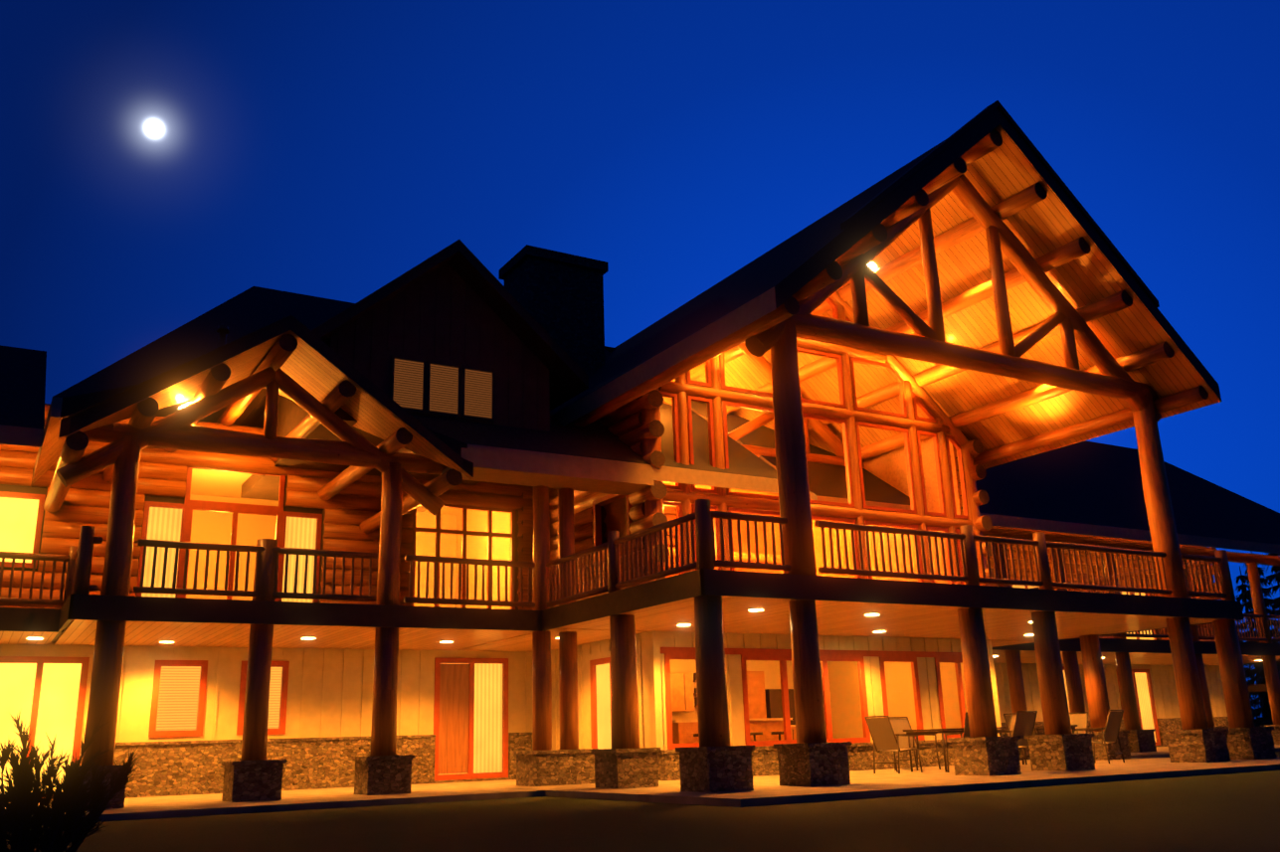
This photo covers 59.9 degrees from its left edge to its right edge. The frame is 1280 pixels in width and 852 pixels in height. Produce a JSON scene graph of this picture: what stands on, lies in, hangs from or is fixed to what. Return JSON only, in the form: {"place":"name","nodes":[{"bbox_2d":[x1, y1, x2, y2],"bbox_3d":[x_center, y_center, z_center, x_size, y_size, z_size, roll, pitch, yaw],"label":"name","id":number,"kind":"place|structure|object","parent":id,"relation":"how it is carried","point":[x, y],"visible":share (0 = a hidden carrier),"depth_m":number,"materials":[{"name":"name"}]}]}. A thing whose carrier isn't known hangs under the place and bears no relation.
{"place":"outdoors","nodes":[
{"label":"outdoors","id":0,"kind":"place"},
{"bbox_2d":[185,302,965,743],"bbox_3d":[-0.601,1.492,23.376,16.542,10.069,3.725,-1,-16,-4],"label":"glass","id":1,"kind":"object","parent":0,"point":[673,531],"visible":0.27,"depth_m":23.31,"materials":[{"name":"glass"}]},
{"bbox_2d":[0,595,1279,665],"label":"porch ceiling","id":2,"kind":"structure","parent":0,"point":[1003,627],"depth_m":20.09,"materials":[{"name":"beige wood"}]},
{"bbox_2d":[0,0,1279,719],"label":"sky","id":3,"kind":"structure","parent":0,"point":[163,162],"materials":[{"name":"blue"}]},
{"bbox_2d":[5,744,1279,825],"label":"patio","id":4,"kind":"structure","parent":0,"point":[867,784],"depth_m":16.32,"materials":[{"name":"concrete"}]},
{"bbox_2d":[438,663,469,774],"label":"door leaves","id":5,"kind":"object","parent":4,"relation":"on","point":[454,724],"visible":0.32,"depth_m":23.15,"materials":[{"name":"brown wood"}]},
{"bbox_2d":[185,468,967,738],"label":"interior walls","id":6,"kind":"structure","parent":4,"relation":"on","point":[213,521],"depth_m":26.86,"materials":[{"name":"yellow paint"}]},
{"bbox_2d":[670,671,796,743],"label":"cabinets","id":7,"kind":"object","parent":6,"relation":"on","point":[767,727],"depth_m":26.73,"materials":[{"name":"brown wood"}]},
{"bbox_2d":[0,297,1161,798],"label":"window trim","id":8,"kind":"structure","parent":4,"relation":"on","point":[280,514],"depth_m":22.62,"materials":[{"name":"brown wood"}]},
{"bbox_2d":[0,497,81,791],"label":"window","id":9,"kind":"structure","parent":8,"relation":"attached to","point":[58,701],"depth_m":19.53,"materials":[{"name":"yellow glass"}]},
{"bbox_2d":[156,584,1070,731],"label":"window blinds","id":10,"kind":"object","parent":8,"relation":"on","point":[178,699],"visible":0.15,"depth_m":20.65,"materials":[{"name":"beige fabric"}]},
{"bbox_2d":[141,507,1156,774],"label":"window blinds","id":11,"kind":"object","parent":8,"relation":"attached to","point":[487,724],"visible":0.23,"depth_m":22.48,"materials":[{"name":"beige fabric"}]},
{"bbox_2d":[0,630,1227,749],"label":"siding","id":12,"kind":"object","parent":4,"relation":"on","point":[329,692],"visible":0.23,"depth_m":22.08,"materials":[{"name":"beige wood"}]},
{"bbox_2d":[0,457,962,593],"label":"wall","id":13,"kind":"structure","parent":12,"relation":"on","point":[23,489],"depth_m":21.22,"materials":[{"name":"brown wood"}]},
{"bbox_2d":[0,568,1279,664],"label":"deck fascia","id":14,"kind":"structure","parent":12,"relation":"on","point":[697,583],"depth_m":17.86,"materials":[{"name":"brown wood"}]},
{"bbox_2d":[0,129,1279,643],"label":"logs","id":15,"kind":"object","parent":14,"relation":"on","point":[103,479],"visible":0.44,"depth_m":21.27,"materials":[{"name":"brown wood"}]},
{"bbox_2d":[0,100,1279,553],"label":"roofs","id":16,"kind":"structure","parent":15,"relation":"on","point":[1080,484],"depth_m":21.70,"materials":[{"name":"brown wood"}]},
{"bbox_2d":[240,263,549,512],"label":"gable wall","id":17,"kind":"structure","parent":16,"relation":"on","point":[445,315],"depth_m":20.99,"materials":[{"name":"brown wood"}]},
{"bbox_2d":[393,359,492,418],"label":"window blinds","id":18,"kind":"object","parent":17,"relation":"attached to","point":[408,383],"visible":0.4,"depth_m":20.51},
{"bbox_2d":[27,261,1261,661],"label":"light fixtures","id":19,"kind":"object","parent":16,"relation":"on","point":[873,266],"visible":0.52,"depth_m":19.94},
{"bbox_2d":[0,499,1279,641],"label":"railings","id":20,"kind":"object","parent":14,"relation":"on","point":[79,559],"visible":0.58,"depth_m":18.20,"materials":[{"name":"brown wood"}]},
{"bbox_2d":[8,244,1279,808],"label":"stonework","id":21,"kind":"object","parent":4,"relation":"on","point":[558,296],"visible":0.67,"depth_m":20.22,"materials":[{"name":"stone"}]},
{"bbox_2d":[81,539,1279,766],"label":"posts","id":22,"kind":"object","parent":21,"relation":"on","point":[1195,712],"visible":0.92,"depth_m":18.13,"materials":[{"name":"brown wood"}]},
{"bbox_2d":[1247,684,1267,693],"bbox_3d":[23.843,9.113,38.829,4.960,0.250,3.000,8,-18,-30],"label":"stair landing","id":23,"kind":"object","parent":22,"relation":"on","point":[1257,688],"depth_m":38.31,"materials":[{"name":"brown wood"}]},
{"bbox_2d":[603,437,965,584],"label":"interior log walls","id":24,"kind":"structure","parent":21,"relation":"on","point":[892,468],"depth_m":27.88,"materials":[{"name":"brown wood"}]},
{"bbox_2d":[864,716,922,773],"bbox_3d":[4.554,5.732,19.986,0.767,0.993,0.636,9,-19,-35],"label":"chair","id":25,"kind":"object","parent":4,"relation":"on","point":[882,735],"visible":0.92,"depth_m":19.90,"materials":[{"name":"beige fabric"}]},
{"bbox_2d":[886,717,940,770],"bbox_3d":[5.245,6.102,21.364,0.636,0.994,0.768,8,-18,-30],"label":"chair","id":26,"kind":"object","parent":4,"relation":"on","point":[899,726],"visible":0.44,"depth_m":21.58,"materials":[{"name":"grey metal"}]},
{"bbox_2d":[903,727,1005,772],"bbox_3d":[5.819,5.945,20.406,1.700,0.735,0.950,9,-19,-32],"label":"table","id":27,"kind":"object","parent":4,"relation":"on","point":[937,731],"visible":0.65,"depth_m":19.94,"materials":[{"name":"brown metal"}]},
{"bbox_2d":[943,712,969,772],"bbox_3d":[5.758,5.491,19.271,0.636,0.994,0.768,3,-16,-15],"label":"chair","id":28,"kind":"object","parent":4,"relation":"on","point":[966,731],"visible":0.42,"depth_m":19.05,"materials":[{"name":"brown metal"}]},
{"bbox_2d":[997,711,1037,760],"bbox_3d":[6.622,5.589,19.712,0.636,0.994,0.768,9,-19,-35],"label":"chair","id":29,"kind":"object","parent":4,"relation":"on","point":[1024,722],"visible":0.54,"depth_m":19.57,"materials":[{"name":"beige fabric"}]},
{"bbox_2d":[1007,712,1033,757],"bbox_3d":[7.044,5.953,21.040,0.785,0.993,0.654,8,-18,-30],"label":"chair","id":30,"kind":"object","parent":4,"relation":"on","point":[1011,722],"visible":0.08,"depth_m":21.43,"materials":[{"name":"grey metal"}]},
{"bbox_2d":[1003,713,1044,764],"bbox_3d":[7.635,6.153,21.807,0.636,0.994,0.768,-17,-22,42],"label":"chair","id":31,"kind":"object","parent":4,"relation":"on","point":[1006,718],"visible":0.17,"depth_m":21.82,"materials":[{"name":"grey metal"}]},
{"bbox_2d":[1020,725,1077,764],"bbox_3d":[8.267,6.460,22.490,0.900,0.735,0.900,12,-21,-41],"label":"table","id":32,"kind":"object","parent":4,"relation":"on","point":[1042,728],"visible":0.29,"depth_m":22.43,"materials":[{"name":"brown metal"}]},
{"bbox_2d":[1069,712,1088,733],"bbox_3d":[9.024,6.538,23.313,0.767,0.993,0.636,12,-21,-39],"label":"chair","id":33,"kind":"object","parent":4,"relation":"on","point":[1080,720],"visible":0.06,"depth_m":23.50,"materials":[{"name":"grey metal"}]},
{"bbox_2d":[1075,710,1124,763],"bbox_3d":[8.979,6.045,21.576,0.636,0.994,0.768,12,-21,-39],"label":"chair","id":34,"kind":"object","parent":4,"relation":"on","point":[1110,735],"visible":0.83,"depth_m":21.46,"materials":[{"name":"beige fabric"}]},
{"bbox_2d":[6,751,1279,851],"bbox_3d":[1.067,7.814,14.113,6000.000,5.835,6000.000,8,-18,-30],"label":"lawn","id":35,"kind":"structure","parent":0,"point":[1232,813],"depth_m":11.53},
{"bbox_2d":[0,710,142,851],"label":"pine shrub","id":36,"kind":"object","parent":35,"relation":"on","point":[24,817],"visible":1,"depth_m":7.95,"materials":[{"name":"green plant"}]},
{"bbox_2d":[1235,620,1262,728],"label":"conifer","id":37,"kind":"object","parent":35,"relation":"on","point":[1249,677],"visible":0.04,"depth_m":77.28,"materials":[{"name":"green plant"}]},
{"bbox_2d":[1234,566,1272,728],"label":"conifer","id":38,"kind":"object","parent":35,"relation":"on","point":[1242,589],"visible":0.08,"depth_m":60.28,"materials":[{"name":"green plant"}]},
{"bbox_2d":[1236,550,1279,728],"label":"conifer","id":39,"kind":"object","parent":35,"relation":"on","point":[1267,721],"visible":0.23,"depth_m":53.18,"materials":[{"name":"green plant"}]},
{"bbox_2d":[1248,552,1279,721],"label":"conifer","id":40,"kind":"object","parent":35,"relation":"on","point":[1275,577],"visible":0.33,"depth_m":47.28,"materials":[{"name":"green plant"}]},
{"bbox_2d":[684,673,795,740],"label":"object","id":41,"kind":"object","parent":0,"point":[773,712],"depth_m":27.95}
]}

